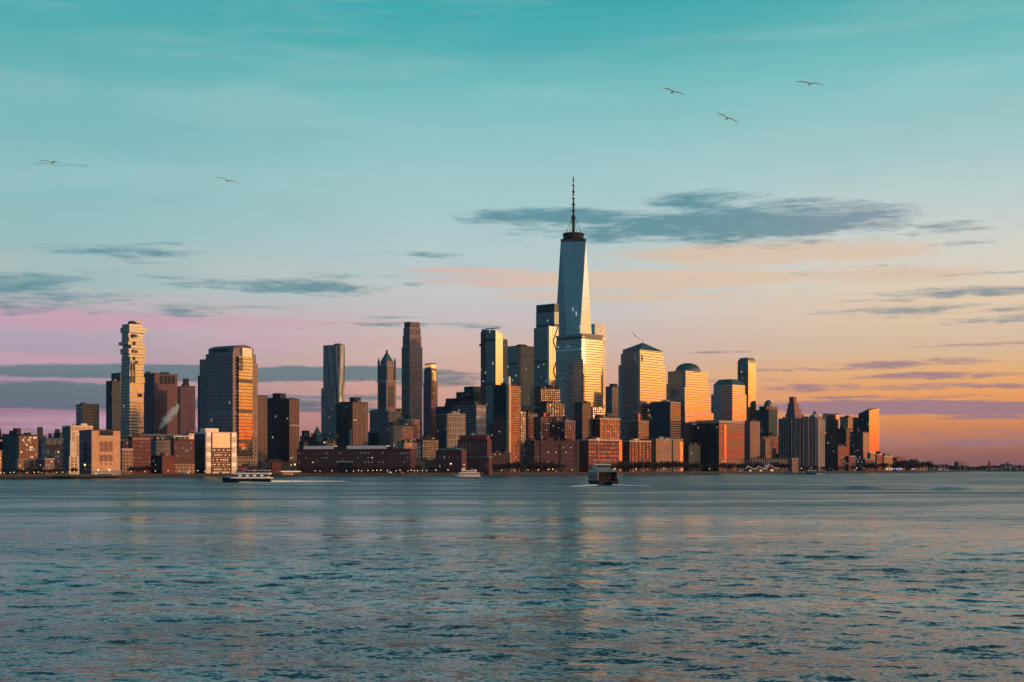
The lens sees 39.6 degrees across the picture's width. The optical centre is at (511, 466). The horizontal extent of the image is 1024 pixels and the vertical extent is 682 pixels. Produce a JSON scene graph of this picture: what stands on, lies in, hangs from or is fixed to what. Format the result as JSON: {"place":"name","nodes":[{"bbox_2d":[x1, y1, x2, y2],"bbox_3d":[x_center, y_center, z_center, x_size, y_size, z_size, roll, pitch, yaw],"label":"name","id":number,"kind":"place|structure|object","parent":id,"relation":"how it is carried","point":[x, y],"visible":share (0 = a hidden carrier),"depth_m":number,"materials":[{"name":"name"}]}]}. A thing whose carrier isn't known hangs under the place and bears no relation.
{"place":"outdoors","nodes":[
{"label":"outdoors","id":0,"kind":"place"},
{"bbox_2d":[0,472,1023,681],"bbox_3d":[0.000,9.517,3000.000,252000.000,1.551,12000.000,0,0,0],"label":"river water","id":1,"kind":"structure","parent":0,"point":[834,577],"depth_m":126.91,"materials":[{"name":"blue liquid"}]},
{"bbox_2d":[0,474,77,478],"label":"shore pier","id":2,"kind":"structure","parent":1,"relation":"in","point":[48,476],"depth_m":1176.13,"materials":[{"name":"concrete"}]},
{"bbox_2d":[222,466,272,481],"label":"passenger ferry","id":3,"kind":"object","parent":1,"relation":"on","point":[240,475],"visible":0.98,"depth_m":931.93,"materials":[{"name":"blue paint"}]},
{"bbox_2d":[454,468,479,476],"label":"white tour boat","id":4,"kind":"object","parent":1,"relation":"on","point":[469,473],"visible":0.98,"depth_m":1364.94,"materials":[{"name":"paint"}]},
{"bbox_2d":[588,464,618,484],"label":"stern ferry","id":5,"kind":"object","parent":1,"relation":"on","point":[601,474],"visible":0.99,"depth_m":814.00,"materials":[{"name":"black paint"}]},
{"bbox_2d":[0,0,1023,468],"label":"sky","id":6,"kind":"structure","parent":0,"point":[857,236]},
{"bbox_2d":[928,469,1022,471],"bbox_3d":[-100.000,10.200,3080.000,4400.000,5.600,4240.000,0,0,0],"label":"city ground","id":7,"kind":"structure","parent":0,"point":[951,470],"depth_m":3007.47,"materials":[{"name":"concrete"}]},
{"bbox_2d":[2,428,23,474],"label":"dark apartment block","id":8,"kind":"structure","parent":7,"relation":"on","point":[8,452],"depth_m":1337.45,"materials":[{"name":"concrete"}]},
{"bbox_2d":[14,430,37,473],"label":"tan apartment block","id":9,"kind":"structure","parent":7,"relation":"on","point":[26,449],"depth_m":1278.54,"materials":[{"name":"brick"}]},
{"bbox_2d":[37,427,46,457],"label":"violet roof house","id":10,"kind":"structure","parent":7,"relation":"on","point":[40,433],"depth_m":1441.49,"materials":[{"name":"stone"}]},
{"bbox_2d":[35,458,54,474],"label":"stone apartments","id":11,"kind":"structure","parent":7,"relation":"on","point":[46,463],"depth_m":1265.78,"materials":[{"name":"grey stone"}]},
{"bbox_2d":[41,433,63,474],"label":"bay front apartments","id":12,"kind":"structure","parent":7,"relation":"on","point":[52,446],"depth_m":1344.64,"materials":[{"name":"concrete"}]},
{"bbox_2d":[62,420,92,473],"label":"cream stepped building","id":13,"kind":"structure","parent":7,"relation":"on","point":[70,434],"depth_m":1373.57,"materials":[{"name":"concrete"}]},
{"bbox_2d":[76,402,99,428],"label":"glass tower","id":14,"kind":"structure","parent":7,"relation":"on","point":[88,413],"depth_m":1857.09,"materials":[{"name":"glass"}]},
{"bbox_2d":[60,474,133,477],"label":"vent pier","id":15,"kind":"structure","parent":7,"relation":"on","point":[105,475],"depth_m":1260.74,"materials":[{"name":"brown concrete"}]},
{"bbox_2d":[79,429,120,476],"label":"vent building","id":16,"kind":"structure","parent":7,"relation":"on","point":[99,451],"depth_m":1300.27,"materials":[{"name":"beige concrete"}]},
{"bbox_2d":[106,380,119,429],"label":"dark office slab","id":17,"kind":"structure","parent":7,"relation":"on","point":[113,405],"depth_m":2085.20,"materials":[{"name":"metal"}]},
{"bbox_2d":[111,373,122,437],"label":"long lines slab","id":18,"kind":"structure","parent":7,"relation":"on","point":[116,376],"depth_m":2151.15,"materials":[{"name":"brown glass"}]},
{"bbox_2d":[120,449,132,473],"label":"striped low house","id":19,"kind":"structure","parent":7,"relation":"on","point":[126,459],"depth_m":1387.74,"materials":[{"name":"beige stone"}]},
{"bbox_2d":[119,321,145,436],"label":"stacked slab tower","id":20,"kind":"structure","parent":7,"relation":"on","point":[132,351],"depth_m":1907.65,"materials":[{"name":"beige glass"}]},
{"bbox_2d":[128,434,150,473],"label":"square brick house","id":21,"kind":"structure","parent":7,"relation":"on","point":[139,445],"depth_m":1434.90,"materials":[{"name":"brick"}]},
{"bbox_2d":[142,372,177,433],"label":"ribbed blank tower","id":22,"kind":"structure","parent":7,"relation":"on","point":[160,393],"depth_m":2213.09,"materials":[{"name":"concrete"}]},
{"bbox_2d":[151,437,169,454],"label":"grey grid loft","id":23,"kind":"structure","parent":7,"relation":"on","point":[159,445],"depth_m":1565.41,"materials":[{"name":"concrete"}]},
{"bbox_2d":[140,433,181,438],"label":"long teal hall","id":24,"kind":"structure","parent":7,"relation":"on","point":[167,436],"depth_m":1649.82,"materials":[{"name":"blue glass"}]},
{"bbox_2d":[151,452,174,473],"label":"dark brick shed","id":25,"kind":"structure","parent":7,"relation":"on","point":[164,461],"depth_m":1445.25,"materials":[{"name":"brick"}]},
{"bbox_2d":[170,436,194,472],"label":"brick loft","id":26,"kind":"structure","parent":7,"relation":"on","point":[181,450],"depth_m":1460.03,"materials":[{"name":"brick"}]},
{"bbox_2d":[177,378,195,434],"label":"mauve slab","id":27,"kind":"structure","parent":7,"relation":"on","point":[186,407],"depth_m":2154.09,"materials":[{"name":"stone"}]},
{"bbox_2d":[194,428,236,472],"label":"glowing loft","id":28,"kind":"structure","parent":7,"relation":"on","point":[215,450],"depth_m":1480.30,"materials":[{"name":"beige concrete"}]},
{"bbox_2d":[198,345,257,469],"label":"gabled office tower","id":29,"kind":"structure","parent":7,"relation":"on","point":[228,389],"depth_m":1654.14,"materials":[{"name":"blue glass"}]},
{"bbox_2d":[258,395,266,461],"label":"balcony apartment tower","id":30,"kind":"structure","parent":7,"relation":"on","point":[262,427],"depth_m":1766.30,"materials":[{"name":"concrete"}]},
{"bbox_2d":[270,462,281,472],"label":"brick kiosk","id":31,"kind":"object","parent":7,"relation":"on","point":[276,466],"visible":0.85,"depth_m":1641.44,"materials":[{"name":"brown brick"}]},
{"bbox_2d":[258,459,297,472],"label":"grey low shed","id":32,"kind":"structure","parent":7,"relation":"on","point":[285,465],"depth_m":1697.32,"materials":[{"name":"concrete"}]},
{"bbox_2d":[268,393,299,460],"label":"twin apartment tower","id":33,"kind":"structure","parent":7,"relation":"on","point":[283,426],"depth_m":1787.49,"materials":[{"name":"brick"}]},
{"bbox_2d":[300,431,313,440],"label":"clock building","id":34,"kind":"structure","parent":7,"relation":"on","point":[306,435],"depth_m":1988.08,"materials":[{"name":"grey stone"}]},
{"bbox_2d":[299,439,318,448],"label":"dark infill block","id":35,"kind":"structure","parent":7,"relation":"on","point":[306,442],"depth_m":1866.35,"materials":[{"name":"metal"}]},
{"bbox_2d":[311,426,323,441],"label":"pyramid roof house","id":36,"kind":"structure","parent":7,"relation":"on","point":[318,436],"depth_m":2005.05,"materials":[{"name":"teal metal"}]},
{"bbox_2d":[318,439,336,445],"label":"courthouse block","id":37,"kind":"structure","parent":7,"relation":"on","point":[330,442],"depth_m":1908.93,"materials":[{"name":"grey stone"}]},
{"bbox_2d":[321,343,344,441],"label":"rippled steel tower","id":38,"kind":"structure","parent":7,"relation":"on","point":[332,391],"depth_m":2356.84,"materials":[{"name":"grey metal"}]},
{"bbox_2d":[336,397,367,445],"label":"brown apartment tower","id":39,"kind":"structure","parent":7,"relation":"on","point":[352,422],"depth_m":1840.42,"materials":[{"name":"brick"}]},
{"bbox_2d":[296,446,416,472],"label":"long brick school","id":40,"kind":"object","parent":7,"relation":"on","point":[309,458],"visible":1,"depth_m":1693.10,"materials":[{"name":"brown brick"}]},
{"bbox_2d":[368,431,378,445],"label":"shadowed corner block","id":41,"kind":"structure","parent":7,"relation":"on","point":[373,439],"depth_m":2004.23,"materials":[{"name":"metal"}]},
{"bbox_2d":[368,350,400,432],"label":"gothic tower","id":42,"kind":"structure","parent":7,"relation":"on","point":[386,412],"depth_m":2204.99,"materials":[{"name":"grey stone"}]},
{"bbox_2d":[379,422,414,448],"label":"office building","id":43,"kind":"structure","parent":7,"relation":"on","point":[392,433],"depth_m":1969.66,"materials":[{"name":"concrete"}]},
{"bbox_2d":[397,416,419,441],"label":"stone annex","id":44,"kind":"object","parent":7,"relation":"on","point":[408,420],"visible":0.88,"depth_m":2070.29,"materials":[{"name":"brown stone"}]},
{"bbox_2d":[397,439,420,459],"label":"pale office block","id":45,"kind":"structure","parent":7,"relation":"on","point":[406,444],"depth_m":1767.90,"materials":[{"name":"concrete"}]},
{"bbox_2d":[401,322,422,438],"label":"rose limestone tower","id":46,"kind":"structure","parent":7,"relation":"on","point":[411,376],"depth_m":2128.02,"materials":[{"name":"concrete"}]},
{"bbox_2d":[417,458,435,472],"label":"dark school annex","id":47,"kind":"object","parent":7,"relation":"on","point":[425,463],"visible":0.54,"depth_m":1722.00,"materials":[{"name":"concrete"}]},
{"bbox_2d":[416,436,438,459],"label":"building","id":48,"kind":"structure","parent":7,"relation":"on","point":[429,446],"depth_m":1795.69,"materials":[{"name":"concrete"}]},
{"bbox_2d":[423,363,437,438],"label":"arched crown tower","id":49,"kind":"structure","parent":7,"relation":"on","point":[430,394],"depth_m":2305.05,"materials":[{"name":"glass"}]},
{"bbox_2d":[436,403,445,438],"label":"rooftop block","id":50,"kind":"structure","parent":7,"relation":"on","point":[440,409],"depth_m":2274.76,"materials":[{"name":"glass"}]},
{"bbox_2d":[436,448,465,472],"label":"domed brick hall","id":51,"kind":"structure","parent":7,"relation":"on","point":[454,457],"depth_m":1664.80,"materials":[{"name":"brown brick"}]},
{"bbox_2d":[438,411,465,448],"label":"white grid office","id":52,"kind":"structure","parent":7,"relation":"on","point":[451,426],"depth_m":1886.66,"materials":[{"name":"concrete"}]},
{"bbox_2d":[446,386,480,412],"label":"terraced dark office","id":53,"kind":"structure","parent":7,"relation":"on","point":[469,394],"depth_m":2210.82,"materials":[{"name":"black glass"}]},
{"bbox_2d":[0,471,932,478],"bbox_3d":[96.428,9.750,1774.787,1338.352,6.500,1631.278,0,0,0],"label":"sea wall","id":54,"kind":"structure","parent":7,"relation":"on","point":[386,474],"depth_m":1608.06,"materials":[{"name":"concrete"}]},
{"bbox_2d":[452,402,485,434],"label":"wavy column office","id":55,"kind":"structure","parent":7,"relation":"on","point":[475,412],"depth_m":1997.00,"materials":[{"name":"glass"}]},
{"bbox_2d":[458,432,491,469],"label":"brick building","id":56,"kind":"structure","parent":7,"relation":"on","point":[472,444],"depth_m":1727.53,"materials":[{"name":"brick"}]},
{"bbox_2d":[468,457,492,474],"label":"school wing","id":57,"kind":"structure","parent":7,"relation":"on","point":[481,464],"depth_m":1686.68,"materials":[{"name":"brown brick"}]},
{"bbox_2d":[479,327,507,434],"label":"slant topped tower","id":58,"kind":"structure","parent":7,"relation":"on","point":[494,356],"depth_m":2059.15,"materials":[{"name":"blue glass"}]},
{"bbox_2d":[492,450,510,471],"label":"shaded brick house","id":59,"kind":"structure","parent":7,"relation":"on","point":[498,458],"depth_m":1758.54,"materials":[{"name":"brick"}]},
{"bbox_2d":[489,377,520,471],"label":"skyscraper","id":60,"kind":"structure","parent":7,"relation":"on","point":[504,430],"depth_m":1808.45,"materials":[{"name":"concrete"}]},
{"bbox_2d":[508,343,533,412],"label":"square glass tower","id":61,"kind":"structure","parent":7,"relation":"on","point":[521,365],"depth_m":2531.60,"materials":[{"name":"glass"}]},
{"bbox_2d":[520,411,525,471],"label":"dim stripe slab","id":62,"kind":"structure","parent":7,"relation":"on","point":[522,426],"depth_m":1901.32,"materials":[{"name":"concrete"}]},
{"bbox_2d":[526,410,537,440],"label":"dark teal slab","id":63,"kind":"structure","parent":7,"relation":"on","point":[529,424],"depth_m":1963.89,"materials":[{"name":"metal"}]},
{"bbox_2d":[534,303,558,387],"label":"braced glass tower","id":64,"kind":"structure","parent":7,"relation":"on","point":[546,331],"depth_m":2482.71,"materials":[{"name":"blue glass"}]},
{"bbox_2d":[534,385,559,412],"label":"ornate dark tower","id":65,"kind":"structure","parent":7,"relation":"on","point":[547,393],"depth_m":2128.94,"materials":[{"name":"brick"}]},
{"bbox_2d":[533,413,561,440],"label":"shaded brick block","id":66,"kind":"structure","parent":7,"relation":"on","point":[546,424],"depth_m":1936.49,"materials":[{"name":"brick"}]},
{"bbox_2d":[535,401,564,420],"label":"dark grid block","id":67,"kind":"structure","parent":7,"relation":"on","point":[555,409],"depth_m":2070.26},
{"bbox_2d":[524,437,579,471],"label":"long brick block","id":68,"kind":"structure","parent":7,"relation":"on","point":[545,450],"depth_m":1839.43,"materials":[{"name":"brick"}]},
{"bbox_2d":[559,416,575,440],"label":"shaded brick annex","id":69,"kind":"object","parent":7,"relation":"on","point":[566,428],"visible":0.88,"depth_m":1919.94,"materials":[{"name":"brick"}]},
{"bbox_2d":[557,175,591,335],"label":"spired skyscraper","id":70,"kind":"structure","parent":7,"relation":"on","point":[573,300],"depth_m":2570.08,"materials":[{"name":"blue glass"}]},
{"bbox_2d":[555,333,602,420],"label":"curved office tower","id":71,"kind":"structure","parent":7,"relation":"on","point":[579,367],"depth_m":2346.69,"materials":[{"name":"blue glass"}]},
{"bbox_2d":[574,401,590,439],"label":"teal corner tower","id":72,"kind":"structure","parent":7,"relation":"on","point":[582,414],"depth_m":2006.10,"materials":[{"name":"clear glass"}]},
{"bbox_2d":[591,406,604,418],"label":"brown grid tower","id":73,"kind":"structure","parent":7,"relation":"on","point":[597,410],"depth_m":2114.18,"materials":[{"name":"beige stone"}]},
{"bbox_2d":[575,437,621,471],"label":"sunlit brick block","id":74,"kind":"structure","parent":7,"relation":"on","point":[594,450],"depth_m":1978.85,"materials":[{"name":"brick"}]},
{"bbox_2d":[591,324,605,412],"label":"pale glass tower","id":75,"kind":"structure","parent":7,"relation":"on","point":[598,329],"depth_m":3058.56,"materials":[{"name":"beige glass"}]},
{"bbox_2d":[591,414,619,439],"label":"sunlit brick tower","id":76,"kind":"structure","parent":7,"relation":"on","point":[605,428],"depth_m":2019.71,"materials":[{"name":"brick"}]},
{"bbox_2d":[606,384,617,418],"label":"slab tower","id":77,"kind":"structure","parent":7,"relation":"on","point":[611,398],"depth_m":2806.18,"materials":[{"name":"glass"}]},
{"bbox_2d":[622,439,651,471],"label":"ribbed brick block","id":78,"kind":"structure","parent":7,"relation":"on","point":[635,450],"depth_m":2069.45,"materials":[{"name":"brick"}]},
{"bbox_2d":[628,413,648,440],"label":"lit block","id":79,"kind":"structure","parent":7,"relation":"on","point":[639,428],"depth_m":2137.42,"materials":[{"name":"brick"}]},
{"bbox_2d":[618,343,665,440],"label":"pyramid roof tower","id":80,"kind":"structure","parent":7,"relation":"on","point":[641,377],"depth_m":2227.70,"materials":[{"name":"stone"}]},
{"bbox_2d":[650,400,680,438],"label":"dark stepped block","id":81,"kind":"structure","parent":7,"relation":"on","point":[665,418],"depth_m":2200.07,"materials":[{"name":"glass"}]},
{"bbox_2d":[649,437,682,471],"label":"tan brick block","id":82,"kind":"structure","parent":7,"relation":"on","point":[665,449],"depth_m":2139.23,"materials":[{"name":"brick"}]},
{"bbox_2d":[681,423,696,444],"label":"banded brown block","id":83,"kind":"structure","parent":7,"relation":"on","point":[688,432],"depth_m":2265.95,"materials":[{"name":"metal"}]},
{"bbox_2d":[666,363,713,424],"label":"dome roof tower","id":84,"kind":"structure","parent":7,"relation":"on","point":[687,386],"depth_m":2379.32,"materials":[{"name":"stone"}]},
{"bbox_2d":[683,443,700,471],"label":"building","id":85,"kind":"structure","parent":7,"relation":"on","point":[691,452],"depth_m":2236.90,"materials":[{"name":"concrete"}]},
{"bbox_2d":[696,420,744,470],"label":"striped office","id":86,"kind":"structure","parent":7,"relation":"on","point":[720,441],"depth_m":2247.56,"materials":[{"name":"concrete"}]},
{"bbox_2d":[711,379,745,420],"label":"hip roof tower","id":87,"kind":"structure","parent":7,"relation":"on","point":[728,399],"depth_m":2494.42,"materials":[{"name":"glass"}]},
{"bbox_2d":[738,358,755,420],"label":"rounded glass tower","id":88,"kind":"structure","parent":7,"relation":"on","point":[747,372],"depth_m":2807.51,"materials":[{"name":"glass"}]},
{"bbox_2d":[744,419,759,470],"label":"paired ribbed tower","id":89,"kind":"structure","parent":7,"relation":"on","point":[751,438],"depth_m":2346.91,"materials":[{"name":"metal"}]},
{"bbox_2d":[755,409,777,435],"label":"plain dark slab","id":90,"kind":"structure","parent":7,"relation":"on","point":[767,419],"depth_m":2689.72,"materials":[{"name":"metal"}]},
{"bbox_2d":[746,456,787,470],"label":"terrace block","id":91,"kind":"structure","parent":7,"relation":"on","point":[780,460],"depth_m":2339.75,"materials":[{"name":"brick"}]},
{"bbox_2d":[759,400,777,409],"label":"dome tower","id":92,"kind":"structure","parent":7,"relation":"on","point":[768,404],"depth_m":2811.24,"materials":[{"name":"grey glass"}]},
{"bbox_2d":[760,439,777,457],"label":"stepped brick house","id":93,"kind":"structure","parent":7,"relation":"on","point":[767,450],"depth_m":2425.41,"materials":[{"name":"beige stone"}]},
{"bbox_2d":[760,433,777,452],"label":"dark red block","id":94,"kind":"structure","parent":7,"relation":"on","point":[774,440],"depth_m":2537.29,"materials":[{"name":"brick"}]},
{"bbox_2d":[788,458,798,472],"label":"pale house","id":95,"kind":"structure","parent":7,"relation":"on","point":[792,465],"depth_m":2293.05,"materials":[{"name":"grey stone"}]},
{"bbox_2d":[786,397,803,417],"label":"stepped stone tower","id":96,"kind":"structure","parent":7,"relation":"on","point":[793,410],"depth_m":2770.08,"materials":[{"name":"stone"}]},
{"bbox_2d":[778,416,824,470],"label":"ribbed slab tower","id":97,"kind":"structure","parent":7,"relation":"on","point":[802,439],"depth_m":2406.80,"materials":[{"name":"concrete"}]},
{"bbox_2d":[822,413,837,445],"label":"gold ridged tower","id":98,"kind":"structure","parent":7,"relation":"on","point":[831,422],"depth_m":2906.29,"materials":[{"name":"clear glass"}]},
{"bbox_2d":[825,444,847,470],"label":"shadow brick block","id":99,"kind":"structure","parent":7,"relation":"on","point":[836,454],"depth_m":2550.29,"materials":[{"name":"brick"}]},
{"bbox_2d":[835,425,852,455],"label":"building","id":100,"kind":"structure","parent":7,"relation":"on","point":[842,434],"depth_m":2746.85,"materials":[{"name":"grey glass"}]},
{"bbox_2d":[840,415,856,427],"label":"twin grey tower","id":101,"kind":"structure","parent":7,"relation":"on","point":[846,420],"depth_m":2956.32,"materials":[{"name":"beige stone"}]},
{"bbox_2d":[846,456,855,470],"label":"mauve block","id":102,"kind":"structure","parent":7,"relation":"on","point":[850,461],"depth_m":2563.31,"materials":[{"name":"brick"}]},
{"bbox_2d":[849,428,868,470],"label":"dark brick tower","id":103,"kind":"structure","parent":7,"relation":"on","point":[858,444],"depth_m":2666.93,"materials":[{"name":"black brick"}]},
{"bbox_2d":[853,408,878,453],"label":"glowing orange slab","id":104,"kind":"structure","parent":7,"relation":"on","point":[867,420],"depth_m":2861.14,"materials":[{"name":"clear glass"}]},
{"bbox_2d":[875,451,882,470],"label":"tan terrace house","id":105,"kind":"structure","parent":7,"relation":"on","point":[878,457],"depth_m":2642.89,"materials":[{"name":"brick"}]},
{"bbox_2d":[882,453,892,470],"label":"old office house","id":106,"kind":"structure","parent":7,"relation":"on","point":[888,458],"depth_m":2666.37,"materials":[{"name":"beige stone"}]},
{"bbox_2d":[985,470,1023,471],"bbox_3d":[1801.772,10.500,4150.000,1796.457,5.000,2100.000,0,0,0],"label":"shore","id":107,"kind":"structure","parent":0,"point":[1006,471],"depth_m":3133.37,"materials":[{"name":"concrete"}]},
{"bbox_2d":[928,463,1023,470],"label":"wood","id":108,"kind":"object","parent":107,"relation":"on","point":[983,467],"visible":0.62,"depth_m":3229.32,"materials":[{"name":"black plant"}]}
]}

